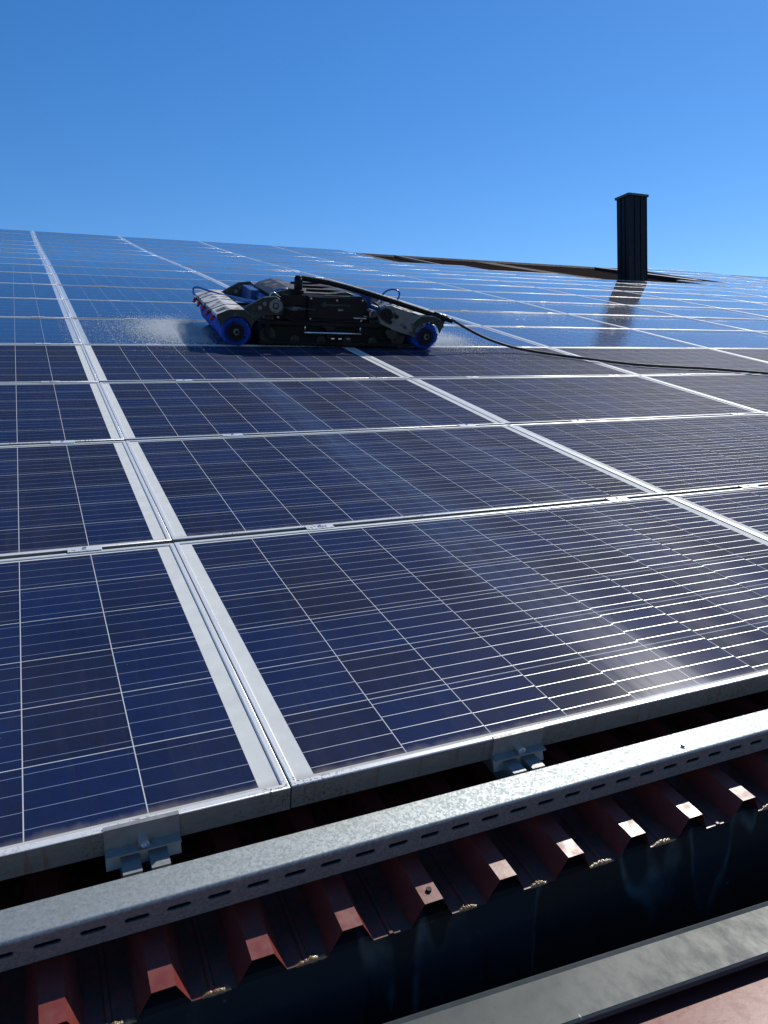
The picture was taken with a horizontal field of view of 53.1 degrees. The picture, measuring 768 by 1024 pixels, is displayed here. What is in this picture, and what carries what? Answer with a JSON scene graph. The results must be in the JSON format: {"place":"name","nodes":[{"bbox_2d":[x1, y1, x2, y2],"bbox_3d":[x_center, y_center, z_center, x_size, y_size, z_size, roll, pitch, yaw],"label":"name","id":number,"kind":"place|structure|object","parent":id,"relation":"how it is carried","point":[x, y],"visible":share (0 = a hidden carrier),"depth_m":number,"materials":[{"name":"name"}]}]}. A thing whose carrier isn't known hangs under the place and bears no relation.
{"place":"outdoors","nodes":[
{"label":"outdoors","id":0,"kind":"place"},
{"bbox_2d":[0,0,767,276],"label":"sky","id":1,"kind":"structure","parent":0,"point":[487,130],"materials":[{"name":"blue"}]},
{"label":"ground","id":2,"kind":"structure","parent":0,"visible":0},
{"bbox_2d":[0,253,767,1023],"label":"building","id":3,"kind":"structure","parent":2,"relation":"on","point":[162,967],"depth_m":1.15,"materials":[{"name":"metal"}]},
{"bbox_2d":[120,846,170,878],"bbox_3d":[-3.817,-2.555,8.270,0.062,0.459,17.184,-5,22,-24],"label":"mounting rail","id":4,"kind":"object","parent":3,"relation":"attached to","point":[132,864],"depth_m":1.04,"materials":[{"name":"metal"}]},
{"bbox_2d":[0,252,44,258],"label":"solar panel","id":5,"kind":"object","parent":4,"relation":"on","point":[21,255],"visible":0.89,"depth_m":9.94,"materials":[{"name":"glass"}]},
{"bbox_2d":[0,257,47,264],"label":"solar panel","id":6,"kind":"object","parent":4,"relation":"on","point":[23,261],"visible":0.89,"depth_m":9.11,"materials":[{"name":"glass"}]},
{"bbox_2d":[0,263,51,273],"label":"solar panel","id":7,"kind":"object","parent":4,"relation":"on","point":[22,268],"visible":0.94,"depth_m":8.24,"materials":[{"name":"glass"}]},
{"bbox_2d":[0,272,56,284],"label":"solar panel","id":8,"kind":"object","parent":4,"relation":"on","point":[24,278],"visible":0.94,"depth_m":7.39,"materials":[{"name":"glass"}]},
{"bbox_2d":[0,283,62,298],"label":"solar panel","id":9,"kind":"object","parent":4,"relation":"on","point":[22,290],"visible":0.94,"depth_m":6.54,"materials":[{"name":"glass"}]},
{"bbox_2d":[0,297,70,317],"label":"solar panel","id":10,"kind":"object","parent":4,"relation":"on","point":[31,307],"visible":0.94,"depth_m":5.68,"materials":[{"name":"glass"}]},
{"bbox_2d":[0,317,81,344],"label":"solar panel","id":11,"kind":"object","parent":4,"relation":"on","point":[23,330],"visible":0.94,"depth_m":4.82,"materials":[{"name":"glass"}]},
{"bbox_2d":[0,344,97,383],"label":"solar panel","id":12,"kind":"object","parent":4,"relation":"on","point":[29,363],"visible":0.91,"depth_m":3.97,"materials":[{"name":"glass"}]},
{"bbox_2d":[0,382,123,445],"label":"solar panel","id":13,"kind":"object","parent":4,"relation":"on","point":[39,413],"visible":0.94,"depth_m":3.10,"materials":[{"name":"glass"}]},
{"bbox_2d":[0,441,171,559],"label":"solar panel","id":14,"kind":"object","parent":4,"relation":"on","point":[60,498],"visible":0.94,"depth_m":2.22,"materials":[{"name":"glass"}]},
{"bbox_2d":[103,810,181,871],"bbox_3d":[-0.331,0.453,1.056,0.100,0.059,0.022,-5,22,-24],"label":"end clamp","id":15,"kind":"object","parent":4,"relation":"attached to","point":[142,837],"visible":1,"depth_m":1.05,"materials":[{"name":"metal"}]},
{"bbox_2d":[0,543,290,880],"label":"solar panel","id":16,"kind":"object","parent":4,"relation":"on","point":[123,698],"visible":1,"depth_m":1.29,"materials":[{"name":"glass"}]},
{"bbox_2d":[0,709,767,971],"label":"steel channel","id":17,"kind":"object","parent":3,"relation":"on","point":[40,930],"visible":1,"depth_m":1.10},
{"bbox_2d":[394,255,436,263],"bbox_3d":[3.781,-3.236,11.658,0.062,0.459,17.184,-5,22,-24],"label":"mounting rail","id":18,"kind":"object","parent":3,"relation":"attached to","point":[412,259],"visible":0.19,"depth_m":17.94,"materials":[{"name":"metal"}]},
{"bbox_2d":[418,266,515,274],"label":"solar panel","id":19,"kind":"object","parent":18,"relation":"on","point":[464,270],"visible":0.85,"depth_m":14.81,"materials":[{"name":"glass"}]},
{"bbox_2d":[445,271,541,278],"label":"solar panel","id":20,"kind":"object","parent":18,"relation":"on","point":[491,274],"visible":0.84,"depth_m":13.99,"materials":[{"name":"glass"}]},
{"bbox_2d":[468,275,581,284],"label":"solar panel","id":21,"kind":"object","parent":18,"relation":"on","point":[522,279],"visible":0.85,"depth_m":13.13,"materials":[{"name":"glass"}]},
{"bbox_2d":[504,281,619,290],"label":"solar panel","id":22,"kind":"object","parent":18,"relation":"on","point":[557,285],"visible":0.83,"depth_m":12.25,"materials":[{"name":"glass"}]},
{"bbox_2d":[537,287,666,298],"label":"solar panel","id":23,"kind":"object","parent":18,"relation":"on","point":[587,292],"visible":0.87,"depth_m":11.39,"materials":[{"name":"glass"}]},
{"bbox_2d":[579,295,716,307],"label":"solar panel","id":24,"kind":"object","parent":18,"relation":"on","point":[647,301],"visible":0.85,"depth_m":10.55,"materials":[{"name":"glass"}]},
{"bbox_2d":[630,305,767,318],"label":"solar panel","id":25,"kind":"object","parent":18,"relation":"on","point":[702,312],"visible":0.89,"depth_m":9.70,"materials":[{"name":"glass"}]},
{"bbox_2d":[687,317,767,331],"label":"solar panel","id":26,"kind":"object","parent":18,"relation":"on","point":[758,325],"visible":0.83,"depth_m":8.81,"materials":[{"name":"glass"}]},
{"bbox_2d":[132,810,767,1023],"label":"box gutter","id":27,"kind":"object","parent":3,"relation":"attached to","point":[718,870],"depth_m":1.18,"materials":[{"name":"metal"}]},
{"bbox_2d":[384,901,767,1023],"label":"gutter capping","id":28,"kind":"object","parent":27,"relation":"on","point":[599,987],"depth_m":1.05,"materials":[{"name":"metal"}]},
{"bbox_2d":[589,960,767,1023],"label":"red roof","id":29,"kind":"structure","parent":27,"relation":"on","point":[739,997],"depth_m":1.03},
{"bbox_2d":[483,753,544,779],"bbox_3d":[-3.258,-2.605,8.519,0.062,0.459,17.184,-5,22,-24],"label":"mounting rail","id":30,"kind":"object","parent":3,"relation":"attached to","point":[514,766],"visible":0.02,"depth_m":1.29,"materials":[{"name":"metal"}]},
{"bbox_2d":[32,231,123,239],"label":"solar panel","id":31,"kind":"object","parent":30,"relation":"on","point":[76,235],"visible":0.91,"depth_m":15.47,"materials":[{"name":"glass"}]},
{"bbox_2d":[34,235,130,243],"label":"solar panel","id":32,"kind":"object","parent":30,"relation":"on","point":[79,239],"visible":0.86,"depth_m":14.63,"materials":[{"name":"glass"}]},
{"bbox_2d":[35,238,138,247],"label":"solar panel","id":33,"kind":"object","parent":30,"relation":"on","point":[84,242],"visible":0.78,"depth_m":13.81,"materials":[{"name":"glass"}]},
{"bbox_2d":[37,242,146,251],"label":"solar panel","id":34,"kind":"object","parent":30,"relation":"on","point":[88,246],"visible":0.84,"depth_m":12.96,"materials":[{"name":"glass"}]},
{"bbox_2d":[38,246,155,255],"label":"solar panel","id":35,"kind":"object","parent":30,"relation":"on","point":[93,250],"visible":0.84,"depth_m":12.10,"materials":[{"name":"glass"}]},
{"bbox_2d":[40,250,165,259],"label":"solar panel","id":36,"kind":"object","parent":30,"relation":"on","point":[99,254],"visible":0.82,"depth_m":11.27,"materials":[{"name":"glass"}]},
{"bbox_2d":[42,254,177,264],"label":"solar panel","id":37,"kind":"object","parent":30,"relation":"on","point":[103,259],"visible":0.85,"depth_m":10.40,"materials":[{"name":"glass"}]},
{"bbox_2d":[45,259,194,271],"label":"solar panel","id":38,"kind":"object","parent":30,"relation":"on","point":[93,264],"visible":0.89,"depth_m":9.52,"materials":[{"name":"glass"}]},
{"bbox_2d":[49,266,212,279],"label":"solar panel","id":39,"kind":"object","parent":30,"relation":"on","point":[119,272],"visible":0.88,"depth_m":8.68,"materials":[{"name":"glass"}]},
{"bbox_2d":[63,299,205,320],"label":"solar panel","id":40,"kind":"object","parent":30,"relation":"on","point":[89,309],"visible":0.51,"depth_m":5.99,"materials":[{"name":"glass"}]},
{"bbox_2d":[52,273,227,290],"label":"solar panel","id":41,"kind":"object","parent":30,"relation":"on","point":[116,281],"visible":0.8,"depth_m":7.81,"materials":[{"name":"glass"}]},
{"bbox_2d":[57,285,243,302],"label":"solar panel","id":42,"kind":"object","parent":30,"relation":"on","point":[122,293],"visible":0.54,"depth_m":6.88,"materials":[{"name":"glass"}]},
{"bbox_2d":[72,318,328,345],"bbox_3d":[-1.225,-1.222,5.306,1.668,0.040,0.987,-5,23,-24],"label":"solar panel","id":43,"kind":"object","parent":30,"relation":"on","point":[252,338],"visible":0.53,"depth_m":5.04,"materials":[{"name":"glass"}]},
{"bbox_2d":[83,344,409,381],"bbox_3d":[-0.815,-0.858,4.460,1.668,0.040,0.987,-5,23,-24],"label":"solar panel","id":44,"kind":"object","parent":30,"relation":"on","point":[124,363],"visible":0.87,"depth_m":4.38,"materials":[{"name":"glass"}]},
{"bbox_2d":[78,310,224,356],"bbox_3d":[-1.706,-1.256,5.123,0.960,0.151,2.077,-5,22,-24],"label":"water spray","id":45,"kind":"object","parent":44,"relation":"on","point":[173,329],"visible":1,"depth_m":5.16,"materials":[{"name":"white"}]},
{"bbox_2d":[126,425,662,543],"bbox_3d":[0.007,-0.145,2.761,1.668,0.040,0.987,-5,22,-24],"label":"solar panel","id":46,"kind":"object","parent":30,"relation":"on","point":[202,488],"visible":0.9,"depth_m":2.63,"materials":[{"name":"glass"}]},
{"bbox_2d":[174,495,767,807],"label":"solar panel","id":47,"kind":"object","parent":30,"relation":"on","point":[365,656],"visible":0.97,"depth_m":1.66,"materials":[{"name":"glass"}]},
{"bbox_2d":[491,725,545,771],"bbox_3d":[0.229,0.402,1.306,0.100,0.059,0.022,-5,22,-24],"label":"end clamp","id":48,"kind":"object","parent":30,"relation":"attached to","point":[518,744],"visible":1,"depth_m":1.30,"materials":[{"name":"metal"}]},
{"bbox_2d":[549,279,652,287],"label":"solar panel","id":49,"kind":"object","parent":3,"relation":"on","point":[600,283],"visible":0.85,"depth_m":13.81,"materials":[{"name":"glass"}]},
{"bbox_2d":[615,192,648,281],"bbox_3d":[5.194,-5.600,16.109,0.680,1.950,0.560,-5,7,-24],"label":"chimney","id":50,"kind":"object","parent":3,"relation":"on","point":[631,236],"visible":0.84,"depth_m":15.95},
{"bbox_2d":[589,285,694,293],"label":"solar panel","id":51,"kind":"object","parent":3,"relation":"on","point":[638,289],"visible":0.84,"depth_m":12.94,"materials":[{"name":"glass"}]},
{"bbox_2d":[594,267,702,283],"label":"roof","id":52,"kind":"structure","parent":3,"relation":"on","point":[661,277],"depth_m":18.93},
{"bbox_2d":[626,291,746,301],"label":"solar panel","id":53,"kind":"object","parent":3,"relation":"on","point":[683,296],"visible":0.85,"depth_m":12.08,"materials":[{"name":"glass"}]},
{"bbox_2d":[661,288,763,296],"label":"solar panel","id":54,"kind":"object","parent":3,"relation":"on","point":[708,292],"visible":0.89,"depth_m":13.62,"materials":[{"name":"glass"}]},
{"bbox_2d":[672,299,767,309],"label":"solar panel","id":55,"kind":"object","parent":3,"relation":"on","point":[735,305],"visible":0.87,"depth_m":11.22,"materials":[{"name":"glass"}]},
{"bbox_2d":[709,295,767,302],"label":"solar panel","id":56,"kind":"object","parent":3,"relation":"on","point":[754,299],"visible":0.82,"depth_m":12.75,"materials":[{"name":"glass"}]},
{"bbox_3d":[-2.298,-2.691,8.947,0.062,0.459,17.184,-5,22,-24],"label":"rail","id":57,"kind":"object","parent":3,"relation":"attached to","visible":0},
{"bbox_2d":[99,378,504,441],"bbox_3d":[-0.404,-0.495,3.612,1.668,0.040,0.987,-5,23,-24],"label":"solar panel","id":58,"kind":"object","parent":57,"relation":"on","point":[166,410],"visible":0.9,"depth_m":3.52,"materials":[{"name":"glass"}]},
{"bbox_3d":[-1.738,-2.741,9.197,0.062,0.459,17.184,-5,22,-24],"label":"rail","id":59,"kind":"object","parent":3,"relation":"attached to","visible":0},
{"bbox_2d":[119,236,206,244],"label":"solar panel","id":60,"kind":"object","parent":59,"relation":"on","point":[161,240],"visible":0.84,"depth_m":16.18,"materials":[{"name":"glass"}]},
{"bbox_2d":[126,240,218,248],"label":"solar panel","id":61,"kind":"object","parent":59,"relation":"on","point":[168,244],"visible":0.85,"depth_m":15.32,"materials":[{"name":"glass"}]},
{"bbox_2d":[133,244,230,252],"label":"solar panel","id":62,"kind":"object","parent":59,"relation":"on","point":[178,248],"visible":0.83,"depth_m":14.47,"materials":[{"name":"glass"}]},
{"bbox_2d":[141,248,243,256],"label":"solar panel","id":63,"kind":"object","parent":59,"relation":"on","point":[188,252],"visible":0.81,"depth_m":13.63,"materials":[{"name":"glass"}]},
{"bbox_2d":[149,252,257,260],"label":"solar panel","id":64,"kind":"object","parent":59,"relation":"on","point":[200,256],"visible":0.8,"depth_m":12.80,"materials":[{"name":"glass"}]},
{"bbox_2d":[158,256,276,265],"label":"solar panel","id":65,"kind":"object","parent":59,"relation":"on","point":[213,260],"visible":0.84,"depth_m":11.93,"materials":[{"name":"glass"}]},
{"bbox_2d":[169,260,296,270],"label":"solar panel","id":66,"kind":"object","parent":59,"relation":"on","point":[225,265],"visible":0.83,"depth_m":11.05,"materials":[{"name":"glass"}]},
{"bbox_2d":[183,266,322,277],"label":"solar panel","id":67,"kind":"object","parent":59,"relation":"on","point":[243,271],"visible":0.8,"depth_m":10.23,"materials":[{"name":"glass"}]},
{"bbox_2d":[197,272,344,283],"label":"solar panel","id":68,"kind":"object","parent":59,"relation":"on","point":[235,277],"visible":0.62,"depth_m":9.33,"materials":[{"name":"glass"}]},
{"bbox_2d":[347,346,636,377],"bbox_3d":[0.705,-0.995,5.138,1.668,0.041,0.987,-5,23,-24],"label":"solar panel","id":69,"kind":"object","parent":59,"relation":"on","point":[413,362],"visible":0.81,"depth_m":5.05,"materials":[{"name":"glass"}]},
{"bbox_2d":[192,275,452,348],"bbox_3d":[-0.465,-1.475,5.450,1.648,0.448,1.042,-3,23,-20],"label":"cleaning robot","id":70,"kind":"object","parent":69,"relation":"on","point":[310,310],"visible":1,"depth_m":5.09,"materials":[{"name":"black plastic"}]},
{"bbox_2d":[452,318,767,374],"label":"water hose","id":71,"kind":"object","parent":70,"relation":"attached to","point":[600,360],"visible":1,"depth_m":5.43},
{"bbox_2d":[434,326,526,359],"bbox_3d":[0.662,-1.355,5.839,0.848,0.180,1.869,-5,22,-24],"label":"water spray","id":72,"kind":"object","parent":69,"relation":"on","point":[439,341],"visible":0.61,"depth_m":5.70,"materials":[{"name":"white"}]},
{"bbox_2d":[412,376,763,424],"bbox_3d":[1.116,-0.632,4.290,1.668,0.040,0.987,-5,23,-24],"label":"solar panel","id":73,"kind":"object","parent":59,"relation":"on","point":[517,400],"visible":0.87,"depth_m":4.21,"materials":[{"name":"glass"}]},
{"bbox_2d":[669,486,767,538],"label":"solar panel","id":74,"kind":"object","parent":59,"relation":"on","point":[746,508],"visible":0.69,"depth_m":2.61,"materials":[{"name":"glass"}]},
{"bbox_3d":[-0.218,-2.878,9.874,0.062,0.459,17.184,-5,22,-24],"label":"rail","id":75,"kind":"object","parent":3,"relation":"attached to","visible":0},
{"bbox_2d":[199,241,281,248],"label":"solar panel","id":76,"kind":"object","parent":75,"relation":"on","point":[239,245],"visible":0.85,"depth_m":16.86,"materials":[{"name":"glass"}]},
{"bbox_2d":[210,245,296,252],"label":"solar panel","id":77,"kind":"object","parent":75,"relation":"on","point":[251,248],"visible":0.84,"depth_m":16.02,"materials":[{"name":"glass"}]},
{"bbox_2d":[222,249,312,256],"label":"solar panel","id":78,"kind":"object","parent":75,"relation":"on","point":[265,252],"visible":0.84,"depth_m":15.16,"materials":[{"name":"glass"}]},
{"bbox_2d":[234,253,332,261],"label":"solar panel","id":79,"kind":"object","parent":75,"relation":"on","point":[281,257],"visible":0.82,"depth_m":14.31,"materials":[{"name":"glass"}]},
{"bbox_2d":[248,257,351,265],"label":"solar panel","id":80,"kind":"object","parent":75,"relation":"on","point":[298,261],"visible":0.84,"depth_m":13.44,"materials":[{"name":"glass"}]},
{"bbox_2d":[266,262,375,270],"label":"solar panel","id":81,"kind":"object","parent":75,"relation":"on","point":[317,266],"visible":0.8,"depth_m":12.61,"materials":[{"name":"glass"}]},
{"bbox_2d":[282,266,401,275],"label":"solar panel","id":82,"kind":"object","parent":75,"relation":"on","point":[338,271],"visible":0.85,"depth_m":11.76,"materials":[{"name":"glass"}]},
{"bbox_2d":[300,271,435,282],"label":"solar panel","id":83,"kind":"object","parent":75,"relation":"on","point":[363,276],"visible":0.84,"depth_m":10.88,"materials":[{"name":"glass"}]},
{"bbox_2d":[327,278,471,290],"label":"solar panel","id":84,"kind":"object","parent":75,"relation":"on","point":[390,284],"visible":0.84,"depth_m":10.03,"materials":[{"name":"glass"}]},
{"bbox_2d":[355,286,513,300],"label":"solar panel","id":85,"kind":"object","parent":75,"relation":"on","point":[435,293],"visible":0.69,"depth_m":9.19,"materials":[{"name":"glass"}]},
{"bbox_2d":[388,296,565,313],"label":"solar panel","id":86,"kind":"object","parent":75,"relation":"on","point":[469,305],"visible":0.84,"depth_m":8.31,"materials":[{"name":"glass"}]},
{"bbox_2d":[431,310,628,328],"bbox_3d":[1.405,-1.862,7.507,1.668,0.040,0.987,-5,23,-24],"label":"solar panel","id":87,"kind":"object","parent":75,"relation":"on","point":[480,318],"visible":0.81,"depth_m":7.47,"materials":[{"name":"glass"}]},
{"bbox_2d":[483,326,706,347],"bbox_3d":[1.815,-1.497,6.661,1.668,0.040,0.987,-5,24,-24],"label":"solar panel","id":88,"kind":"object","parent":75,"relation":"on","point":[574,337],"visible":0.88,"depth_m":6.62,"materials":[{"name":"glass"}]},
{"bbox_2d":[550,347,767,375],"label":"solar panel","id":89,"kind":"object","parent":75,"relation":"on","point":[697,358],"visible":0.8,"depth_m":5.82,"materials":[{"name":"glass"}]},
{"bbox_2d":[58,310,766,372],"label":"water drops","id":90,"kind":"object","parent":89,"relation":"on","point":[227,344],"visible":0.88,"depth_m":5.18,"materials":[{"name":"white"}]},
{"bbox_2d":[640,374,767,413],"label":"solar panel","id":91,"kind":"object","parent":75,"relation":"on","point":[750,391],"visible":0.85,"depth_m":4.90,"materials":[{"name":"glass"}]},
{"bbox_3d":[1.301,-3.014,10.552,0.062,0.459,17.184,-5,22,-24],"label":"rail","id":92,"kind":"object","parent":3,"relation":"attached to","visible":0},
{"bbox_2d":[290,250,373,257],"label":"solar panel","id":93,"kind":"object","parent":92,"relation":"on","point":[328,253],"visible":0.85,"depth_m":16.66,"materials":[{"name":"glass"}]},
{"bbox_2d":[305,254,391,261],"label":"solar panel","id":94,"kind":"object","parent":92,"relation":"on","point":[344,257],"visible":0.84,"depth_m":15.86,"materials":[{"name":"glass"}]},
{"bbox_2d":[321,258,412,265],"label":"solar panel","id":95,"kind":"object","parent":92,"relation":"on","point":[362,261],"visible":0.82,"depth_m":14.98,"materials":[{"name":"glass"}]},
{"bbox_2d":[338,262,438,270],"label":"solar panel","id":96,"kind":"object","parent":92,"relation":"on","point":[385,266],"visible":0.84,"depth_m":14.15,"materials":[{"name":"glass"}]},
{"bbox_2d":[356,266,461,274],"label":"solar panel","id":97,"kind":"object","parent":92,"relation":"on","point":[409,270],"visible":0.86,"depth_m":13.29,"materials":[{"name":"glass"}]},
{"bbox_2d":[381,271,497,280],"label":"solar panel","id":98,"kind":"object","parent":92,"relation":"on","point":[436,275],"visible":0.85,"depth_m":12.44,"materials":[{"name":"glass"}]},
{"bbox_2d":[407,276,531,286],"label":"solar panel","id":99,"kind":"object","parent":92,"relation":"on","point":[467,281],"visible":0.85,"depth_m":11.57,"materials":[{"name":"glass"}]},
{"bbox_2d":[440,283,573,294],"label":"solar panel","id":100,"kind":"object","parent":92,"relation":"on","point":[497,288],"visible":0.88,"depth_m":10.71,"materials":[{"name":"glass"}]},
{"bbox_2d":[475,291,623,304],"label":"solar panel","id":101,"kind":"object","parent":92,"relation":"on","point":[535,297],"visible":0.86,"depth_m":9.88,"materials":[{"name":"glass"}]},
{"bbox_2d":[518,301,681,316],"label":"solar panel","id":102,"kind":"object","parent":92,"relation":"on","point":[590,308],"visible":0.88,"depth_m":9.01,"materials":[{"name":"glass"}]},
{"bbox_2d":[570,314,750,330],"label":"solar panel","id":103,"kind":"object","parent":92,"relation":"on","point":[665,322],"visible":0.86,"depth_m":8.16,"materials":[{"name":"glass"}]},
{"bbox_2d":[634,329,767,348],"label":"solar panel","id":104,"kind":"object","parent":92,"relation":"on","point":[728,339],"visible":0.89,"depth_m":7.29,"materials":[{"name":"glass"}]},
{"bbox_2d":[711,348,767,361],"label":"solar panel","id":105,"kind":"object","parent":92,"relation":"on","point":[760,354],"visible":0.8,"depth_m":6.51,"materials":[{"name":"glass"}]},
{"bbox_3d":[-0.778,-2.827,9.625,0.062,0.459,17.184,-5,22,-24],"label":"rail","id":106,"kind":"object","parent":3,"relation":"attached to","visible":0},
{"bbox_2d":[403,325,545,346],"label":"solar panel","id":107,"kind":"object","parent":106,"relation":"on","point":[501,337],"visible":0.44,"depth_m":6.11,"materials":[{"name":"glass"}]},
{"bbox_2d":[509,414,767,495],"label":"solar panel","id":108,"kind":"object","parent":106,"relation":"on","point":[676,456],"visible":0.89,"depth_m":3.31,"materials":[{"name":"glass"}]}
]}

